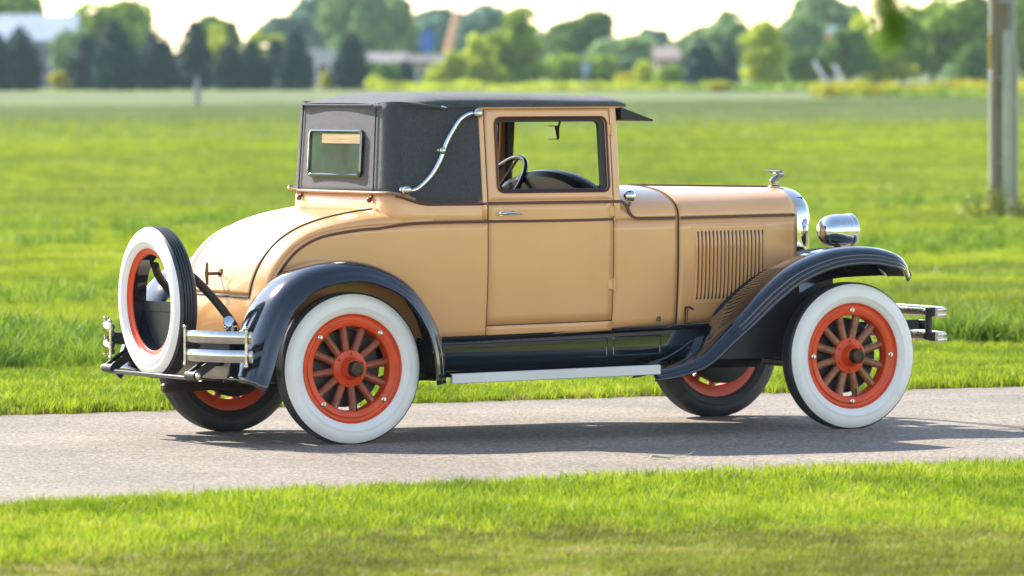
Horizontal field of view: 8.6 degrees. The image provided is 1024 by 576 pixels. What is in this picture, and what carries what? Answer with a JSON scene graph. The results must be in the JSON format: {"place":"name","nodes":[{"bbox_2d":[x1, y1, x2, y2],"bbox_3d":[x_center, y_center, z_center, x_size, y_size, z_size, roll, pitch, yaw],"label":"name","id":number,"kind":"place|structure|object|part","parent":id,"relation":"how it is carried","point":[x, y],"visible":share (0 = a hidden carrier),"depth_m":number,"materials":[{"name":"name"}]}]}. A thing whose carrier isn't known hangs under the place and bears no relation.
{"place":"outdoors","nodes":[
{"label":"outdoors","id":0,"kind":"place"},
{"bbox_2d":[442,11,461,54],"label":"pole","id":1,"kind":"object","parent":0,"point":[450,39],"visible":0.52,"depth_m":599.63,"materials":[{"name":"beige"}]},
{"bbox_2d":[40,0,954,59],"label":"sky","id":2,"kind":"structure","parent":0,"point":[172,17],"materials":[{"name":"white"}]},
{"bbox_2d":[0,386,1023,504],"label":"road","id":3,"kind":"structure","parent":0,"point":[61,454],"depth_m":33.00,"materials":[{"name":"grey asphalt"}]},
{"bbox_2d":[100,92,946,444],"label":"vintage car","id":4,"kind":"object","parent":3,"relation":"on","point":[408,242],"visible":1,"depth_m":33.55,"materials":[{"name":"beige paint"}]},
{"bbox_3d":[-0.875,-0.667,33.715,0.031,0.235,0.610,-1,2,-27],"label":"rear window","id":5,"kind":"part","parent":4,"relation":"part of","materials":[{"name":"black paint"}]},
{"bbox_3d":[-0.371,-0.383,34.675,0.719,1.065,0.142,-1,2,-27],"label":"door","id":6,"kind":"part","parent":4,"relation":"part of","materials":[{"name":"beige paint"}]},
{"bbox_3d":[0.191,-0.350,33.580,0.719,1.065,0.142,-1,2,-27],"label":"door","id":7,"kind":"part","parent":4,"relation":"part of","materials":[{"name":"beige paint"}]},
{"bbox_2d":[650,449,695,458],"bbox_3d":[0.767,0.775,31.774,0.070,0.023,0.528,1,2,29],"label":"dry stalk","id":8,"kind":"object","parent":3,"relation":"on","point":[669,457],"visible":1,"depth_m":31.63,"materials":[{"name":"beige plant"}]},
{"bbox_2d":[0,188,1023,369],"label":"tall weeds","id":9,"kind":"object","parent":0,"point":[14,330],"depth_m":51.75,"materials":[{"name":"green plant"}]},
{"bbox_2d":[0,72,1023,564],"bbox_3d":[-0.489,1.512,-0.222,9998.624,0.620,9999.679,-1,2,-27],"label":"ground","id":10,"kind":"structure","parent":0,"point":[48,96],"depth_m":353.53,"materials":[{"name":"green plant"}]},
{"bbox_2d":[0,34,18,90],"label":"cone evergreen","id":11,"kind":"object","parent":10,"relation":"on","point":[6,75],"visible":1,"depth_m":428.02,"materials":[{"name":"green plant"}]},
{"bbox_2d":[0,0,44,14],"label":"leafy tree","id":12,"kind":"object","parent":10,"relation":"on","point":[22,7],"visible":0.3,"depth_m":555.31,"materials":[{"name":"green plant"}]},
{"bbox_2d":[1,25,45,90],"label":"cone evergreen","id":13,"kind":"object","parent":10,"relation":"on","point":[19,46],"visible":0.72,"depth_m":433.82,"materials":[{"name":"green plant"}]},
{"bbox_2d":[0,15,81,87],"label":"barn","id":14,"kind":"structure","parent":10,"relation":"on","point":[41,28],"depth_m":500.38,"materials":[{"name":"metal"}]},
{"bbox_2d":[50,55,62,73],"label":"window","id":15,"kind":"structure","parent":14,"relation":"in","point":[51,69],"depth_m":498.27,"materials":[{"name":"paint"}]},
{"bbox_2d":[46,71,70,89],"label":"flowering shrub","id":16,"kind":"object","parent":10,"relation":"on","point":[57,81],"visible":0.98,"depth_m":438.44,"materials":[{"name":"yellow plant"}]},
{"bbox_2d":[46,25,91,74],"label":"leafy tree","id":17,"kind":"object","parent":10,"relation":"on","point":[65,46],"visible":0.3,"depth_m":467.98,"materials":[{"name":"green plant"}]},
{"bbox_2d":[64,32,102,89],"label":"cone evergreen","id":18,"kind":"object","parent":10,"relation":"on","point":[78,66],"visible":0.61,"depth_m":440.01,"materials":[{"name":"green plant"}]},
{"bbox_2d":[69,0,145,57],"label":"leafy tree","id":19,"kind":"object","parent":10,"relation":"on","point":[97,19],"visible":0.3,"depth_m":517.02,"materials":[{"name":"green plant"}]},
{"bbox_2d":[88,18,146,90],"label":"cone evergreen","id":20,"kind":"object","parent":10,"relation":"on","point":[116,68],"visible":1,"depth_m":428.19,"materials":[{"name":"green plant"}]},
{"bbox_2d":[113,0,154,58],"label":"leafy tree","id":21,"kind":"object","parent":10,"relation":"on","point":[137,13],"visible":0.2,"depth_m":523.31,"materials":[{"name":"green plant"}]},
{"bbox_2d":[137,26,182,89],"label":"cone evergreen","id":22,"kind":"object","parent":10,"relation":"on","point":[158,64],"visible":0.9,"depth_m":434.30,"materials":[{"name":"green plant"}]},
{"bbox_2d":[175,20,214,89],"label":"cone evergreen","id":23,"kind":"object","parent":10,"relation":"on","point":[195,53],"visible":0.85,"depth_m":440.50,"materials":[{"name":"green plant"}]},
{"bbox_2d":[194,76,200,104],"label":"marker post","id":24,"kind":"object","parent":10,"relation":"on","point":[197,93],"visible":0.86,"depth_m":299.46,"materials":[{"name":"grey paint"}]},
{"bbox_2d":[205,23,228,73],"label":"leafy tree","id":25,"kind":"object","parent":10,"relation":"on","point":[216,43],"visible":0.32,"depth_m":478.59,"materials":[{"name":"green plant"}]},
{"bbox_2d":[195,12,243,50],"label":"leafy tree","id":26,"kind":"object","parent":10,"relation":"on","point":[233,33],"visible":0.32,"depth_m":498.43,"materials":[{"name":"green plant"}]},
{"bbox_2d":[208,42,249,90],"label":"cone evergreen","id":27,"kind":"object","parent":10,"relation":"on","point":[229,73],"visible":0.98,"depth_m":428.77,"materials":[{"name":"green plant"}]},
{"bbox_2d":[237,38,272,89],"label":"cone evergreen","id":28,"kind":"object","parent":10,"relation":"on","point":[258,74],"visible":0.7,"depth_m":434.79,"materials":[{"name":"green plant"}]},
{"bbox_2d":[246,31,265,57],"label":"leafy tree","id":29,"kind":"object","parent":10,"relation":"on","point":[257,38],"visible":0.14,"depth_m":489.03,"materials":[{"name":"green plant"}]},
{"bbox_2d":[264,37,283,89],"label":"cone evergreen","id":30,"kind":"object","parent":10,"relation":"on","point":[274,50],"visible":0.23,"depth_m":440.88,"materials":[{"name":"green plant"}]},
{"bbox_2d":[266,33,283,59],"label":"leafy tree","id":31,"kind":"object","parent":10,"relation":"on","point":[269,37],"visible":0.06,"depth_m":489.29,"materials":[{"name":"green plant"}]},
{"bbox_2d":[254,10,329,50],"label":"leafy tree","id":32,"kind":"object","parent":10,"relation":"on","point":[303,23],"visible":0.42,"depth_m":637.81,"materials":[{"name":"green plant"}]},
{"bbox_2d":[273,31,317,89],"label":"cone evergreen","id":33,"kind":"object","parent":10,"relation":"on","point":[295,67],"visible":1,"depth_m":428.79,"materials":[{"name":"green plant"}]},
{"bbox_2d":[306,49,338,84],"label":"white shed","id":34,"kind":"structure","parent":10,"relation":"on","point":[322,58],"depth_m":559.46,"materials":[{"name":"paint"}]},
{"bbox_2d":[316,63,329,75],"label":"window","id":35,"kind":"structure","parent":34,"relation":"in","point":[320,67],"depth_m":559.40,"materials":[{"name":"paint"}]},
{"bbox_2d":[318,71,336,88],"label":"flowering shrub","id":36,"kind":"object","parent":10,"relation":"on","point":[324,81],"visible":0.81,"depth_m":439.32,"materials":[{"name":"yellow plant"}]},
{"bbox_2d":[286,0,370,52],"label":"leafy tree","id":37,"kind":"object","parent":10,"relation":"on","point":[308,6],"visible":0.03,"depth_m":656.71,"materials":[{"name":"green plant"}]},
{"bbox_2d":[329,31,372,89],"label":"cone evergreen","id":38,"kind":"object","parent":10,"relation":"on","point":[348,71],"visible":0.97,"depth_m":435.00,"materials":[{"name":"green plant"}]},
{"bbox_2d":[313,0,415,54],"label":"leafy tree","id":39,"kind":"object","parent":10,"relation":"on","point":[380,26],"visible":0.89,"depth_m":598.10,"materials":[{"name":"green plant"}]},
{"bbox_2d":[365,60,401,86],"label":"leafy tree","id":40,"kind":"object","parent":10,"relation":"on","point":[390,71],"visible":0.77,"depth_m":449.24,"materials":[{"name":"green plant"}]},
{"bbox_2d":[363,53,407,64],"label":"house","id":41,"kind":"structure","parent":10,"relation":"on","point":[386,57],"depth_m":541.90,"materials":[{"name":"paint"}]},
{"bbox_2d":[391,59,415,84],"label":"leafy tree","id":42,"kind":"object","parent":10,"relation":"on","point":[408,73],"visible":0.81,"depth_m":454.35,"materials":[{"name":"green plant"}]},
{"bbox_2d":[384,19,436,54],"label":"leafy tree","id":43,"kind":"object","parent":10,"relation":"on","point":[413,44],"visible":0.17,"depth_m":618.76,"materials":[{"name":"green plant"}]},
{"bbox_2d":[402,55,444,85],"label":"house","id":44,"kind":"structure","parent":10,"relation":"on","point":[420,64],"depth_m":519.72,"materials":[{"name":"paint"}]},
{"bbox_2d":[416,70,427,78],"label":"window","id":45,"kind":"structure","parent":44,"relation":"in","point":[420,74],"depth_m":519.64,"materials":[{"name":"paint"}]},
{"bbox_2d":[420,30,433,54],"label":"blue sign","id":46,"kind":"object","parent":10,"relation":"on","point":[427,41],"visible":0.88,"depth_m":539.49,"materials":[{"name":"paint"}]},
{"bbox_2d":[421,61,456,88],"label":"leafy tree","id":47,"kind":"object","parent":10,"relation":"on","point":[434,72],"visible":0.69,"depth_m":439.16,"materials":[{"name":"green plant"}]},
{"bbox_2d":[414,6,465,54],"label":"leafy tree","id":48,"kind":"object","parent":10,"relation":"on","point":[436,21],"visible":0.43,"depth_m":676.83,"materials":[{"name":"green plant"}]},
{"bbox_2d":[441,48,472,88],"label":"leafy tree","id":49,"kind":"object","parent":10,"relation":"on","point":[455,66],"visible":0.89,"depth_m":439.25,"materials":[{"name":"green plant"}]},
{"bbox_2d":[2,381,937,414],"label":"dry edge grass","id":50,"kind":"structure","parent":10,"relation":"on","point":[517,398],"depth_m":37.47,"materials":[{"name":"green plant"}]},
{"bbox_2d":[450,2,507,52],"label":"leafy tree","id":51,"kind":"object","parent":10,"relation":"on","point":[483,19],"visible":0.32,"depth_m":648.22,"materials":[{"name":"green plant"}]},
{"bbox_2d":[457,32,507,87],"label":"leafy tree","id":52,"kind":"object","parent":10,"relation":"on","point":[484,70],"visible":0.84,"depth_m":444.11,"materials":[{"name":"green plant"}]},
{"bbox_2d":[0,181,1021,340],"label":"pale seedheads","id":53,"kind":"object","parent":10,"relation":"on","point":[748,183],"visible":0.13,"depth_m":78.16,"materials":[{"name":"green plant"}]},
{"bbox_2d":[0,108,1023,360],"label":"meadow grass","id":54,"kind":"structure","parent":10,"relation":"on","point":[18,260],"depth_m":109.12,"materials":[{"name":"green plant"}]},
{"bbox_2d":[0,453,1023,567],"bbox_3d":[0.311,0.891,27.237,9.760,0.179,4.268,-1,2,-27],"label":"front lawn","id":55,"kind":"structure","parent":10,"relation":"on","point":[961,495],"depth_m":27.46,"materials":[{"name":"green plant"}]},
{"bbox_2d":[0,505,1023,575],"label":"mown lawn","id":56,"kind":"structure","parent":10,"relation":"on","point":[874,551],"depth_m":25.14,"materials":[{"name":"green plant"}]},
{"bbox_2d":[0,336,1023,415],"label":"verge grass","id":57,"kind":"structure","parent":10,"relation":"on","point":[956,364],"depth_m":38.12,"materials":[{"name":"green plant"}]},
{"bbox_2d":[0,97,1023,148],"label":"seeding grass","id":58,"kind":"structure","parent":10,"relation":"on","point":[818,106],"depth_m":254.02,"materials":[{"name":"green plant"}]},
{"bbox_2d":[485,5,559,84],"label":"leafy tree","id":59,"kind":"object","parent":10,"relation":"on","point":[517,44],"visible":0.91,"depth_m":448.92,"materials":[{"name":"green plant"}]},
{"bbox_2d":[363,75,683,91],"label":"weeds","id":60,"kind":"object","parent":10,"relation":"on","point":[463,84],"visible":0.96,"depth_m":409.11,"materials":[{"name":"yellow plant"}]},
{"bbox_2d":[535,29,562,80],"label":"leafy tree","id":61,"kind":"object","parent":10,"relation":"on","point":[548,49],"visible":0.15,"depth_m":596.41,"materials":[{"name":"green plant"}]},
{"bbox_2d":[541,53,592,84],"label":"leafy tree","id":62,"kind":"object","parent":10,"relation":"on","point":[569,66],"visible":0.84,"depth_m":469.05,"materials":[{"name":"green plant"}]},
{"bbox_2d":[546,8,615,56],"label":"leafy tree","id":63,"kind":"object","parent":10,"relation":"on","point":[581,34],"visible":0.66,"depth_m":558.01,"materials":[{"name":"green plant"}]},
{"bbox_2d":[582,64,589,83],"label":"blue sign","id":64,"kind":"object","parent":10,"relation":"on","point":[585,69],"visible":0.89,"depth_m":454.62,"materials":[{"name":"metal"}]},
{"bbox_2d":[173,44,1023,80],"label":"wood","id":65,"kind":"object","parent":10,"relation":"on","point":[945,70],"visible":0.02,"depth_m":745.86,"materials":[{"name":"plant"}]},
{"bbox_2d":[581,52,620,85],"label":"leafy tree","id":66,"kind":"object","parent":10,"relation":"on","point":[605,67],"visible":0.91,"depth_m":468.87,"materials":[{"name":"green plant"}]},
{"bbox_2d":[582,33,655,74],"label":"leafy tree","id":67,"kind":"object","parent":10,"relation":"on","point":[628,52],"visible":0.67,"depth_m":537.82,"materials":[{"name":"green plant"}]},
{"bbox_2d":[614,72,642,89],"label":"flowering shrub","id":68,"kind":"object","parent":10,"relation":"on","point":[622,77],"visible":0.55,"depth_m":414.51,"materials":[{"name":"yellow plant"}]},
{"bbox_2d":[632,59,655,84],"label":"leafy tree","id":69,"kind":"object","parent":10,"relation":"on","point":[642,70],"visible":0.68,"depth_m":438.85,"materials":[{"name":"green plant"}]},
{"bbox_2d":[638,27,670,50],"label":"leafy tree","id":70,"kind":"object","parent":10,"relation":"on","point":[661,36],"visible":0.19,"depth_m":599.02,"materials":[{"name":"green plant"}]},
{"bbox_2d":[651,47,680,69],"bbox_3d":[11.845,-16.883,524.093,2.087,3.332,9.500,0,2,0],"label":"red house","id":71,"kind":"structure","parent":10,"relation":"on","point":[661,56],"depth_m":520.64,"materials":[{"name":"brick"}]},
{"bbox_2d":[651,64,684,85],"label":"leafy tree","id":72,"kind":"object","parent":10,"relation":"on","point":[668,74],"visible":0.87,"depth_m":428.98,"materials":[{"name":"green plant"}]},
{"bbox_2d":[681,36,723,84],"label":"cone evergreen","id":73,"kind":"object","parent":10,"relation":"on","point":[703,63],"visible":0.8,"depth_m":419.06,"materials":[{"name":"green plant"}]},
{"bbox_2d":[660,8,753,76],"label":"leafy tree","id":74,"kind":"object","parent":10,"relation":"on","point":[723,29],"visible":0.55,"depth_m":557.70,"materials":[{"name":"green plant"}]},
{"bbox_2d":[703,81,733,91],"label":"flowering shrub","id":75,"kind":"object","parent":10,"relation":"on","point":[717,86],"visible":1,"depth_m":394.36,"materials":[{"name":"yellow plant"}]},
{"bbox_2d":[719,40,741,85],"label":"cone evergreen","id":76,"kind":"object","parent":10,"relation":"on","point":[729,72],"visible":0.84,"depth_m":419.29,"materials":[{"name":"green plant"}]},
{"bbox_2d":[674,79,829,91],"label":"weeds","id":77,"kind":"object","parent":10,"relation":"on","point":[793,86],"visible":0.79,"depth_m":398.80,"materials":[{"name":"green plant"}]},
{"bbox_2d":[736,19,790,86],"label":"leafy tree","id":78,"kind":"object","parent":10,"relation":"on","point":[764,54],"visible":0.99,"depth_m":428.75,"materials":[{"name":"green plant"}]},
{"bbox_2d":[777,7,833,59],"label":"leafy tree","id":79,"kind":"object","parent":10,"relation":"on","point":[799,30],"visible":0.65,"depth_m":557.21,"materials":[{"name":"green plant"}]},
{"bbox_2d":[783,45,831,82],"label":"leafy tree","id":80,"kind":"object","parent":10,"relation":"on","point":[800,67],"visible":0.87,"depth_m":438.72,"materials":[{"name":"green plant"}]},
{"bbox_2d":[813,60,827,82],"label":"leaning board","id":81,"kind":"object","parent":10,"relation":"on","point":[820,72],"visible":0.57,"depth_m":399.08,"materials":[{"name":"white paint"}]},
{"bbox_2d":[783,0,866,81],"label":"leafy tree","id":82,"kind":"object","parent":10,"relation":"on","point":[839,13],"visible":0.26,"depth_m":597.17,"materials":[{"name":"green plant"}]},
{"bbox_2d":[826,27,839,82],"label":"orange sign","id":83,"kind":"object","parent":10,"relation":"on","point":[830,30],"visible":0.38,"depth_m":469.04,"materials":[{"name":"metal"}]},
{"bbox_2d":[833,64,844,83],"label":"leaning board","id":84,"kind":"object","parent":10,"relation":"on","point":[838,72],"visible":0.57,"depth_m":399.07,"materials":[{"name":"white paint"}]},
{"bbox_2d":[818,28,881,81],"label":"leafy tree","id":85,"kind":"object","parent":10,"relation":"on","point":[851,44],"visible":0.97,"depth_m":438.45,"materials":[{"name":"green plant"}]},
{"bbox_2d":[848,12,917,84],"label":"leafy tree","id":86,"kind":"object","parent":10,"relation":"on","point":[890,68],"visible":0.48,"depth_m":443.59,"materials":[{"name":"green plant"}]},
{"bbox_2d":[895,16,934,84],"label":"leafy tree","id":87,"kind":"object","parent":10,"relation":"on","point":[912,53],"visible":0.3,"depth_m":448.73,"materials":[{"name":"green plant"}]},
{"bbox_2d":[809,78,1023,96],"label":"goldenrod","id":88,"kind":"object","parent":10,"relation":"on","point":[826,89],"visible":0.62,"depth_m":341.86,"materials":[{"name":"plant"}]},
{"bbox_2d":[903,0,951,83],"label":"leafy tree","id":89,"kind":"object","parent":10,"relation":"on","point":[917,13],"visible":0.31,"depth_m":452.98,"materials":[{"name":"green plant"}]},
{"bbox_2d":[834,85,1023,97],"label":"weeds","id":90,"kind":"object","parent":10,"relation":"on","point":[950,92],"visible":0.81,"depth_m":337.88,"materials":[{"name":"green plant"}]},
{"bbox_2d":[919,0,988,64],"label":"leafy tree","id":91,"kind":"object","parent":10,"relation":"on","point":[950,31],"visible":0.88,"depth_m":447.39,"materials":[{"name":"green plant"}]},
{"bbox_2d":[948,39,988,81],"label":"leafy tree","id":92,"kind":"object","parent":10,"relation":"on","point":[970,64],"visible":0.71,"depth_m":438.15,"materials":[{"name":"green plant"}]},
{"bbox_2d":[957,189,1006,217],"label":"weed clump","id":93,"kind":"object","parent":10,"relation":"on","point":[990,209],"visible":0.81,"depth_m":78.88,"materials":[{"name":"green plant"}]},
{"bbox_2d":[984,182,1011,218],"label":"weed clump","id":94,"kind":"object","parent":10,"relation":"on","point":[1001,203],"visible":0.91,"depth_m":78.78,"materials":[{"name":"green plant"}]},
{"bbox_2d":[988,0,1017,214],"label":"utility pole","id":95,"kind":"object","parent":10,"relation":"on","point":[1003,101],"visible":0.84,"depth_m":80.65,"materials":[{"name":"grey wood"}]},
{"bbox_2d":[1004,192,1023,217],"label":"weed clump","id":96,"kind":"object","parent":10,"relation":"on","point":[1018,210],"visible":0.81,"depth_m":78.77,"materials":[{"name":"green plant"}]},
{"bbox_2d":[1016,0,1023,72],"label":"leafy tree","id":97,"kind":"object","parent":10,"relation":"on","point":[1020,26],"visible":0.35,"depth_m":446.37,"materials":[{"name":"green plant"}]},
{"bbox_2d":[864,0,919,57],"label":"hanging twig","id":98,"kind":"object","parent":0,"point":[894,25],"visible":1,"depth_m":11.96,"materials":[{"name":"green plant"}]}
]}

